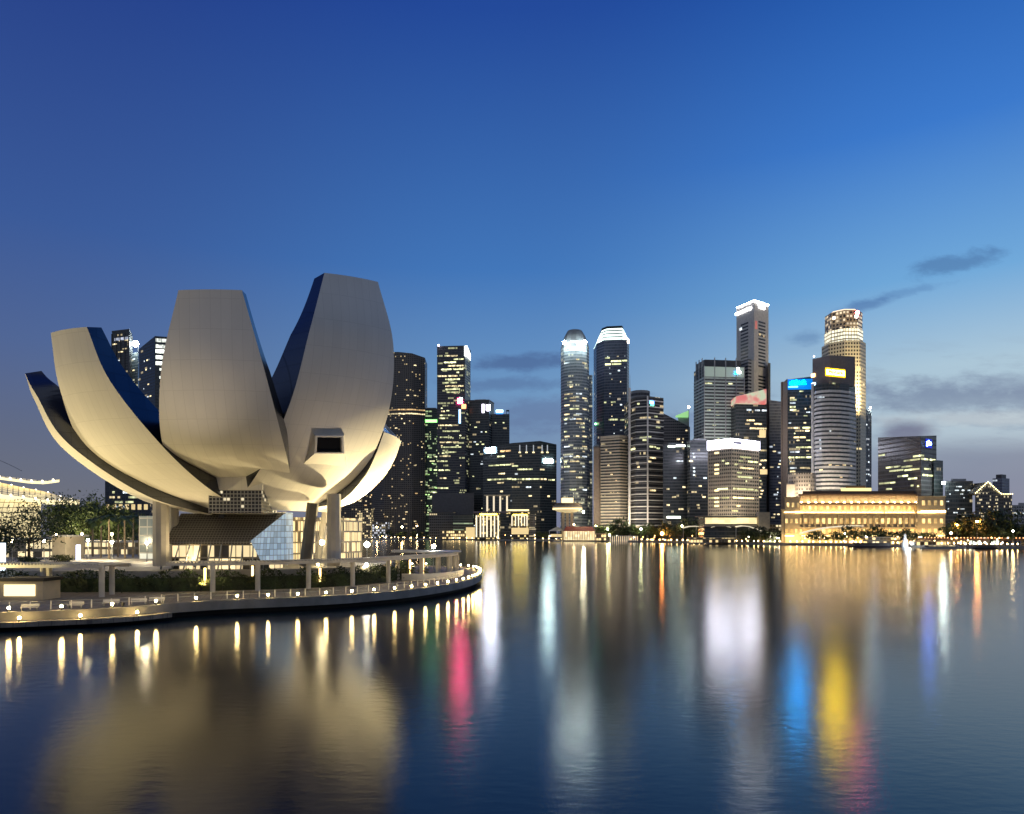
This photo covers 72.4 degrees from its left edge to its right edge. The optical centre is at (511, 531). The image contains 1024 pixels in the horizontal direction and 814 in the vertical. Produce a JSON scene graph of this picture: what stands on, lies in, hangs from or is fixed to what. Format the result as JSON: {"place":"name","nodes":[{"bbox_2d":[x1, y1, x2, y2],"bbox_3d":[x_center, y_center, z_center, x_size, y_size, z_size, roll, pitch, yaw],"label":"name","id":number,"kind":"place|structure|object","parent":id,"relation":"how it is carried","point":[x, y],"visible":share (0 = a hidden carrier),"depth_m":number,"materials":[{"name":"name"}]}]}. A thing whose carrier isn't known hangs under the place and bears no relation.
{"place":"outdoors","nodes":[
{"label":"outdoors","id":0,"kind":"place"},
{"bbox_2d":[0,460,78,537],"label":"shell roofed hall","id":1,"kind":"structure","parent":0,"point":[9,494],"depth_m":256.54,"materials":[{"name":"beige"}]},
{"bbox_2d":[0,554,394,577],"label":"plaza","id":2,"kind":"structure","parent":0,"point":[141,568],"depth_m":130.41,"materials":[{"name":"concrete"}]},
{"bbox_2d":[0,543,5,570],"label":"screen","id":3,"kind":"object","parent":2,"relation":"on","point":[2,552],"visible":0.82,"depth_m":120.00,"materials":[{"name":"white"}]},
{"bbox_2d":[0,519,39,554],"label":"tree","id":4,"kind":"object","parent":2,"relation":"on","point":[5,537],"visible":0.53,"depth_m":150.15,"materials":[{"name":"green plant"}]},
{"bbox_2d":[3,538,51,556],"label":"plaza pavilion","id":5,"kind":"structure","parent":2,"relation":"on","point":[48,552],"depth_m":190.00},
{"bbox_2d":[13,555,42,561],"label":"shrub","id":6,"kind":"object","parent":2,"relation":"on","point":[26,559],"visible":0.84,"depth_m":149.48,"materials":[{"name":"green plant"}]},
{"bbox_2d":[0,492,74,558],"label":"tree","id":7,"kind":"object","parent":2,"relation":"on","point":[32,538],"visible":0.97,"depth_m":151.36,"materials":[{"name":"green plant"}]},
{"bbox_2d":[27,502,84,537],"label":"tree","id":8,"kind":"object","parent":2,"relation":"on","point":[47,507],"visible":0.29,"depth_m":234.74,"materials":[{"name":"green plant"}]},
{"bbox_2d":[45,554,75,561],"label":"shrub","id":9,"kind":"object","parent":2,"relation":"on","point":[62,557],"visible":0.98,"depth_m":159.48,"materials":[{"name":"green plant"}]},
{"bbox_2d":[49,535,88,557],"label":"plaza pavilion","id":10,"kind":"structure","parent":2,"relation":"on","point":[67,548],"depth_m":179.00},
{"bbox_2d":[44,489,113,539],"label":"tree","id":11,"kind":"object","parent":2,"relation":"on","point":[68,503],"visible":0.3,"depth_m":236.22,"materials":[{"name":"green plant"}]},
{"bbox_2d":[83,518,95,555],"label":"palm tree","id":12,"kind":"object","parent":2,"relation":"on","point":[92,525],"visible":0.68,"depth_m":195.79,"materials":[{"name":"green plant"}]},
{"bbox_2d":[54,497,129,540],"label":"tree","id":13,"kind":"object","parent":2,"relation":"on","point":[86,513],"visible":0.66,"depth_m":228.91,"materials":[{"name":"green plant"}]},
{"bbox_2d":[90,516,107,557],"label":"palm tree","id":14,"kind":"object","parent":2,"relation":"on","point":[98,522],"visible":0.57,"depth_m":185.87,"materials":[{"name":"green plant"}]},
{"bbox_2d":[99,515,121,558],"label":"palm tree","id":15,"kind":"object","parent":2,"relation":"on","point":[108,521],"visible":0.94,"depth_m":177.84,"materials":[{"name":"green plant"}]},
{"bbox_2d":[84,541,137,553],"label":"plaza pavilion","id":16,"kind":"structure","parent":2,"relation":"on","point":[88,547],"depth_m":214.00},
{"bbox_2d":[82,501,144,540],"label":"tree","id":17,"kind":"object","parent":2,"relation":"on","point":[125,512],"visible":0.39,"depth_m":232.98,"materials":[{"name":"green plant"}]},
{"bbox_2d":[113,518,127,556],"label":"palm tree","id":18,"kind":"object","parent":2,"relation":"on","point":[122,523],"visible":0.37,"depth_m":191.86,"materials":[{"name":"green plant"}]},
{"bbox_2d":[113,516,133,557],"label":"palm tree","id":19,"kind":"object","parent":2,"relation":"on","point":[128,520],"visible":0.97,"depth_m":179.78,"materials":[{"name":"green plant"}]},
{"bbox_2d":[123,515,138,556],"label":"palm tree","id":20,"kind":"object","parent":2,"relation":"on","point":[134,517],"visible":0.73,"depth_m":187.85,"materials":[{"name":"green plant"}]},
{"bbox_2d":[139,516,152,558],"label":"crystal pavilion","id":21,"kind":"structure","parent":2,"relation":"on","point":[145,529],"depth_m":178.00,"materials":[{"name":"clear glass"}]},
{"bbox_2d":[25,273,400,568],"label":"museum","id":22,"kind":"structure","parent":2,"relation":"on","point":[231,446],"depth_m":116.19,"materials":[{"name":"metal"}]},
{"bbox_2d":[0,566,481,627],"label":"promenade","id":23,"kind":"structure","parent":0,"point":[178,610],"depth_m":107.94,"materials":[{"name":"concrete"}]},
{"bbox_2d":[0,576,63,599],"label":"kiosk","id":24,"kind":"object","parent":23,"relation":"on","point":[30,588],"visible":1,"depth_m":104.00,"materials":[{"name":"metal"}]},
{"bbox_2d":[0,569,98,591],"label":"hedge","id":25,"kind":"object","parent":23,"relation":"on","point":[82,583],"visible":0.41,"depth_m":117.68,"materials":[{"name":"green plant"}]},
{"bbox_2d":[0,562,130,596],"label":"pergola","id":26,"kind":"object","parent":23,"relation":"on","point":[45,568],"visible":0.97,"depth_m":108.36,"materials":[{"name":"concrete"}]},
{"bbox_2d":[0,612,171,627],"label":"pavement lower step","id":27,"kind":"object","parent":23,"relation":"on","point":[71,621],"visible":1,"depth_m":87.73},
{"bbox_2d":[93,568,172,592],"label":"hedge","id":28,"kind":"object","parent":23,"relation":"on","point":[147,583],"visible":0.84,"depth_m":118.01,"materials":[{"name":"green plant"}]},
{"bbox_2d":[168,568,222,591],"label":"hedge","id":29,"kind":"object","parent":23,"relation":"on","point":[181,583],"visible":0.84,"depth_m":119.23,"materials":[{"name":"green plant"}]},
{"bbox_2d":[9,565,463,609],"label":"railing","id":30,"kind":"object","parent":23,"relation":"on","point":[210,595],"visible":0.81,"depth_m":107.97,"materials":[{"name":"grey metal"}]},
{"bbox_2d":[0,565,481,613],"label":"kerb","id":31,"kind":"structure","parent":23,"relation":"on","point":[97,609],"depth_m":102.34,"materials":[{"name":"concrete"}]},
{"bbox_2d":[222,567,275,590],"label":"hedge","id":32,"kind":"object","parent":23,"relation":"on","point":[230,582],"visible":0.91,"depth_m":121.86,"materials":[{"name":"green plant"}]},
{"bbox_2d":[273,566,321,588],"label":"hedge","id":33,"kind":"object","parent":23,"relation":"on","point":[289,581],"visible":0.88,"depth_m":125.29,"materials":[{"name":"green plant"}]},
{"bbox_2d":[166,550,460,592],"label":"pergola","id":34,"kind":"object","parent":23,"relation":"on","point":[439,554],"visible":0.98,"depth_m":128.31,"materials":[{"name":"concrete"}]},
{"bbox_2d":[318,566,359,586],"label":"hedge","id":35,"kind":"object","parent":23,"relation":"on","point":[340,578],"visible":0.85,"depth_m":130.29,"materials":[{"name":"green plant"}]},
{"bbox_2d":[355,563,394,584],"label":"hedge","id":36,"kind":"object","parent":23,"relation":"on","point":[372,575],"visible":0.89,"depth_m":137.10,"materials":[{"name":"green plant"}]},
{"bbox_2d":[383,561,410,580],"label":"hedge","id":37,"kind":"object","parent":23,"relation":"on","point":[394,571],"visible":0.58,"depth_m":145.88,"materials":[{"name":"green plant"}]},
{"bbox_2d":[402,568,463,580],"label":"garden wall","id":38,"kind":"structure","parent":23,"relation":"on","point":[418,577],"depth_m":147.04,"materials":[{"name":"white paint"}]},
{"bbox_2d":[354,508,372,537],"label":"waterfront building","id":39,"kind":"structure","parent":0,"point":[365,515],"depth_m":1150.00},
{"bbox_2d":[372,522,389,537],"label":"waterfront building","id":40,"kind":"structure","parent":0,"point":[378,528],"depth_m":1130.00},
{"bbox_2d":[452,514,473,529],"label":"waterfront building","id":41,"kind":"structure","parent":0,"point":[462,521],"depth_m":1045.00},
{"bbox_2d":[466,527,474,538],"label":"waterfront building","id":42,"kind":"structure","parent":0,"point":[470,532],"depth_m":1015.00,"materials":[{"name":"brown"}]},
{"bbox_2d":[0,533,1023,813],"bbox_3d":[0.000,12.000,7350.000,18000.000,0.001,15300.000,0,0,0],"label":"water","id":43,"kind":"structure","parent":0,"point":[544,677],"depth_m":51.69,"materials":[{"name":"liquid"}]},
{"bbox_2d":[847,543,901,546],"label":"tour boat","id":44,"kind":"object","parent":43,"relation":"on","point":[871,544],"visible":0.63,"depth_m":550.40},
{"bbox_2d":[920,545,965,548],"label":"tour boat","id":45,"kind":"object","parent":43,"relation":"on","point":[940,547],"visible":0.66,"depth_m":500.40,"materials":[{"name":"white paint"}]},
{"bbox_2d":[0,0,1023,532],"label":"sky","id":46,"kind":"structure","parent":0,"point":[510,177],"materials":[{"name":"blue"}]},
{"bbox_2d":[42,533,1023,548],"bbox_3d":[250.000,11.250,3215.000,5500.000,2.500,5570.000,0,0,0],"label":"ground","id":47,"kind":"structure","parent":0,"point":[1009,546],"depth_m":712.33,"materials":[{"name":"concrete"}]},
{"bbox_2d":[111,329,132,378],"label":"office tower","id":48,"kind":"structure","parent":47,"relation":"on","point":[122,344],"depth_m":1004.36,"materials":[{"name":"black glass"}]},
{"bbox_2d":[105,481,149,540],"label":"office block","id":49,"kind":"structure","parent":47,"relation":"on","point":[115,493],"depth_m":520.00,"materials":[{"name":"black glass"}]},
{"bbox_2d":[132,341,138,387],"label":"office tower","id":50,"kind":"structure","parent":47,"relation":"on","point":[135,367],"depth_m":1013.28,"materials":[{"name":"glass"}]},
{"bbox_2d":[139,336,166,515],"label":"office tower","id":51,"kind":"structure","parent":47,"relation":"on","point":[151,352],"depth_m":906.39,"materials":[{"name":"black glass"}]},
{"bbox_2d":[341,492,371,517],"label":"apartment tower","id":52,"kind":"structure","parent":47,"relation":"on","point":[347,511],"depth_m":1230.00,"materials":[{"name":"glass"}]},
{"bbox_2d":[372,352,426,537],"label":"apartment tower","id":53,"kind":"structure","parent":47,"relation":"on","point":[398,496],"depth_m":1172.60,"materials":[{"name":"black"}]},
{"bbox_2d":[425,408,436,537],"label":"office tower","id":54,"kind":"structure","parent":47,"relation":"on","point":[431,450],"depth_m":1190.00,"materials":[{"name":"black glass"}]},
{"bbox_2d":[429,512,456,538],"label":"waterfront building","id":55,"kind":"structure","parent":47,"relation":"on","point":[438,521],"depth_m":1060.00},
{"bbox_2d":[432,344,473,513],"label":"office tower","id":56,"kind":"structure","parent":47,"relation":"on","point":[452,494],"depth_m":1121.80,"materials":[{"name":"glass"}]},
{"bbox_2d":[440,530,465,538],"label":"waterfront building","id":57,"kind":"structure","parent":47,"relation":"on","point":[452,534],"depth_m":1030.00,"materials":[{"name":"stone"}]},
{"bbox_2d":[469,399,493,526],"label":"office tower","id":58,"kind":"structure","parent":47,"relation":"on","point":[481,411],"depth_m":1137.87,"materials":[{"name":"black glass"}]},
{"bbox_2d":[492,410,508,446],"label":"office tower","id":59,"kind":"structure","parent":47,"relation":"on","point":[500,427],"depth_m":1150.00,"materials":[{"name":"black glass"}]},
{"bbox_2d":[473,495,535,538],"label":"waterfront hotel","id":60,"kind":"structure","parent":47,"relation":"on","point":[516,524],"depth_m":985.00,"materials":[{"name":"beige glass"}]},
{"bbox_2d":[511,528,528,533],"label":"arcade window","id":61,"kind":"structure","parent":60,"relation":"in","point":[513,530],"depth_m":984.42,"materials":[{"name":"beige"}]},
{"bbox_2d":[483,441,555,538],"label":"office block","id":62,"kind":"structure","parent":47,"relation":"on","point":[522,475],"depth_m":1054.15,"materials":[{"name":"black glass"}]},
{"bbox_2d":[552,498,582,539],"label":"disc tower","id":63,"kind":"structure","parent":47,"relation":"on","point":[567,506],"depth_m":876.00,"materials":[{"name":"beige"}]},
{"bbox_2d":[561,329,591,537],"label":"office tower","id":64,"kind":"structure","parent":47,"relation":"on","point":[576,431],"depth_m":953.72,"materials":[{"name":"glass"}]},
{"bbox_2d":[564,527,594,539],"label":"pier hall","id":65,"kind":"structure","parent":47,"relation":"on","point":[579,533],"depth_m":862.00,"materials":[{"name":"beige"}]},
{"bbox_2d":[593,441,600,528],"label":"office block","id":66,"kind":"structure","parent":47,"relation":"on","point":[596,484],"depth_m":915.00,"materials":[{"name":"concrete"}]},
{"bbox_2d":[594,326,628,445],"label":"office tower","id":67,"kind":"structure","parent":47,"relation":"on","point":[611,367],"depth_m":984.02,"materials":[{"name":"black glass"}]},
{"bbox_2d":[600,435,627,539],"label":"office block","id":68,"kind":"structure","parent":47,"relation":"on","point":[614,476],"depth_m":905.33,"materials":[{"name":"beige glass"}]},
{"bbox_2d":[607,516,630,539],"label":"tree","id":69,"kind":"object","parent":47,"relation":"on","point":[618,528],"visible":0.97,"depth_m":845.90,"materials":[{"name":"green plant"}]},
{"bbox_2d":[624,388,663,539],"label":"office tower","id":70,"kind":"structure","parent":47,"relation":"on","point":[643,421],"depth_m":877.75,"materials":[{"name":"grey glass"}]},
{"bbox_2d":[657,519,672,540],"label":"tree","id":71,"kind":"object","parent":47,"relation":"on","point":[664,526],"visible":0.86,"depth_m":782.09,"materials":[{"name":"green plant"}]},
{"bbox_2d":[663,443,686,539],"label":"office block","id":72,"kind":"structure","parent":47,"relation":"on","point":[674,479],"depth_m":842.00,"materials":[{"name":"black glass"}]},
{"bbox_2d":[666,523,684,540],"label":"tree","id":73,"kind":"object","parent":47,"relation":"on","point":[677,527],"visible":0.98,"depth_m":767.41,"materials":[{"name":"green plant"}]},
{"bbox_2d":[663,406,689,443],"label":"office tower","id":74,"kind":"structure","parent":47,"relation":"on","point":[675,431],"depth_m":955.00,"materials":[{"name":"glass"}]},
{"bbox_2d":[677,516,698,538],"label":"tree","id":75,"kind":"object","parent":47,"relation":"on","point":[688,522],"visible":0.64,"depth_m":762.63,"materials":[{"name":"green plant"}]},
{"bbox_2d":[687,438,708,539],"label":"office block","id":76,"kind":"structure","parent":47,"relation":"on","point":[697,477],"depth_m":826.76,"materials":[{"name":"grey glass"}]},
{"bbox_2d":[687,537,735,541],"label":"waterfront building","id":77,"kind":"structure","parent":47,"relation":"on","point":[711,539],"depth_m":672.00,"materials":[{"name":"stone"}]},
{"bbox_2d":[694,358,744,440],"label":"office tower","id":78,"kind":"structure","parent":47,"relation":"on","point":[719,385],"depth_m":872.88,"materials":[{"name":"grey glass"}]},
{"bbox_2d":[695,512,769,541],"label":"waterfront pavilion","id":79,"kind":"structure","parent":47,"relation":"on","point":[722,526],"depth_m":690.00,"materials":[{"name":"grey glass"}]},
{"bbox_2d":[707,438,759,515],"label":"office block","id":80,"kind":"structure","parent":47,"relation":"on","point":[733,477],"depth_m":756.28,"materials":[{"name":"beige concrete"}]},
{"bbox_2d":[731,389,766,511],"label":"office tower","id":81,"kind":"structure","parent":47,"relation":"on","point":[748,418],"depth_m":853.35,"materials":[{"name":"black glass"}]},
{"bbox_2d":[735,300,769,511],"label":"office tower","id":82,"kind":"structure","parent":47,"relation":"on","point":[752,336],"depth_m":909.22,"materials":[{"name":"grey stone"}]},
{"bbox_2d":[751,525,767,542],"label":"tree","id":83,"kind":"object","parent":47,"relation":"on","point":[758,534],"visible":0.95,"depth_m":659.41,"materials":[{"name":"green plant"}]},
{"bbox_2d":[769,400,780,523],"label":"office tower","id":84,"kind":"structure","parent":47,"relation":"on","point":[775,460],"depth_m":890.00,"materials":[{"name":"glass"}]},
{"bbox_2d":[781,377,811,508],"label":"office tower","id":85,"kind":"structure","parent":47,"relation":"on","point":[796,425],"depth_m":798.92,"materials":[{"name":"black glass"}]},
{"bbox_2d":[786,473,815,496],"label":"round building","id":86,"kind":"structure","parent":47,"relation":"on","point":[798,483],"depth_m":704.43,"materials":[{"name":"stone"}]},
{"bbox_2d":[800,525,862,542],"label":"canopy","id":87,"kind":"object","parent":47,"relation":"on","point":[822,528],"visible":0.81,"depth_m":613.75,"materials":[{"name":"beige"}]},
{"bbox_2d":[811,355,855,490],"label":"office tower","id":88,"kind":"structure","parent":47,"relation":"on","point":[833,430],"depth_m":758.87,"materials":[{"name":"grey glass"}]},
{"bbox_2d":[822,309,865,487],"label":"office tower","id":89,"kind":"structure","parent":47,"relation":"on","point":[843,335],"depth_m":830.93,"materials":[{"name":"glass"}]},
{"bbox_2d":[837,524,858,543],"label":"tree","id":90,"kind":"object","parent":47,"relation":"on","point":[850,532],"visible":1,"depth_m":600.43,"materials":[{"name":"green plant"}]},
{"bbox_2d":[781,486,945,542],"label":"hotel","id":91,"kind":"structure","parent":47,"relation":"on","point":[868,508],"depth_m":640.00,"materials":[{"name":"stone"}]},
{"bbox_2d":[866,407,871,490],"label":"office tower","id":92,"kind":"structure","parent":47,"relation":"on","point":[868,448],"depth_m":905.27,"materials":[{"name":"glass"}]},
{"bbox_2d":[864,525,886,536],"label":"tree","id":93,"kind":"object","parent":47,"relation":"on","point":[873,531],"visible":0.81,"depth_m":590.70,"materials":[{"name":"green plant"}]},
{"bbox_2d":[861,537,901,543],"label":"waterfront building","id":94,"kind":"structure","parent":47,"relation":"on","point":[891,540],"depth_m":566.00,"materials":[{"name":"stone"}]},
{"bbox_2d":[878,436,942,495],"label":"office block","id":95,"kind":"structure","parent":47,"relation":"on","point":[909,463],"depth_m":652.99,"materials":[{"name":"black glass"}]},
{"bbox_2d":[909,541,947,544],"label":"waterfront building","id":96,"kind":"structure","parent":47,"relation":"on","point":[927,542],"depth_m":533.00,"materials":[{"name":"stone"}]},
{"bbox_2d":[938,521,969,544],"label":"tree","id":97,"kind":"object","parent":47,"relation":"on","point":[954,530],"visible":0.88,"depth_m":540.23,"materials":[{"name":"green plant"}]},
{"bbox_2d":[942,479,972,526],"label":"office block","id":98,"kind":"structure","parent":47,"relation":"on","point":[958,499],"depth_m":640.00,"materials":[{"name":"grey glass"}]},
{"bbox_2d":[944,516,974,544],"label":"tree","id":99,"kind":"object","parent":47,"relation":"on","point":[964,526],"visible":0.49,"depth_m":540.33,"materials":[{"name":"green plant"}]},
{"bbox_2d":[947,513,978,544],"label":"tree","id":100,"kind":"object","parent":47,"relation":"on","point":[970,517],"visible":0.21,"depth_m":545.84,"materials":[{"name":"green plant"}]},
{"bbox_2d":[918,537,1023,545],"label":"bridge","id":101,"kind":"structure","parent":47,"relation":"on","point":[985,540],"depth_m":527.25,"materials":[{"name":"brown"}]},
{"bbox_2d":[963,517,988,544],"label":"tree","id":102,"kind":"object","parent":47,"relation":"on","point":[970,531],"visible":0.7,"depth_m":533.76,"materials":[{"name":"green plant"}]},
{"bbox_2d":[972,523,998,541],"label":"tree","id":103,"kind":"object","parent":47,"relation":"on","point":[981,529],"visible":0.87,"depth_m":523.91,"materials":[{"name":"green plant"}]},
{"bbox_2d":[964,507,1009,544],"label":"tree","id":104,"kind":"object","parent":47,"relation":"on","point":[986,513],"visible":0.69,"depth_m":526.98,"materials":[{"name":"green plant"}]},
{"bbox_2d":[968,481,1011,542],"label":"gabled block","id":105,"kind":"structure","parent":47,"relation":"on","point":[988,495],"depth_m":630.00,"materials":[{"name":"concrete"}]},
{"bbox_2d":[992,474,1008,494],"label":"office tower","id":106,"kind":"structure","parent":47,"relation":"on","point":[1000,482],"depth_m":904.61,"materials":[{"name":"blue glass"}]},
{"bbox_2d":[983,507,1023,544],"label":"tree","id":107,"kind":"object","parent":47,"relation":"on","point":[1011,523],"visible":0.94,"depth_m":516.91,"materials":[{"name":"green plant"}]},
{"bbox_2d":[999,528,1023,545],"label":"tree","id":108,"kind":"object","parent":47,"relation":"on","point":[1011,536],"visible":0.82,"depth_m":514.34,"materials":[{"name":"green plant"}]},
{"bbox_2d":[1012,503,1023,529],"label":"office block","id":109,"kind":"structure","parent":47,"relation":"on","point":[1019,507],"depth_m":850.00,"materials":[{"name":"concrete"}]},
{"bbox_2d":[663,519,680,540],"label":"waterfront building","id":110,"kind":"structure","parent":0,"point":[676,521],"depth_m":800.00,"materials":[{"name":"grey glass"}]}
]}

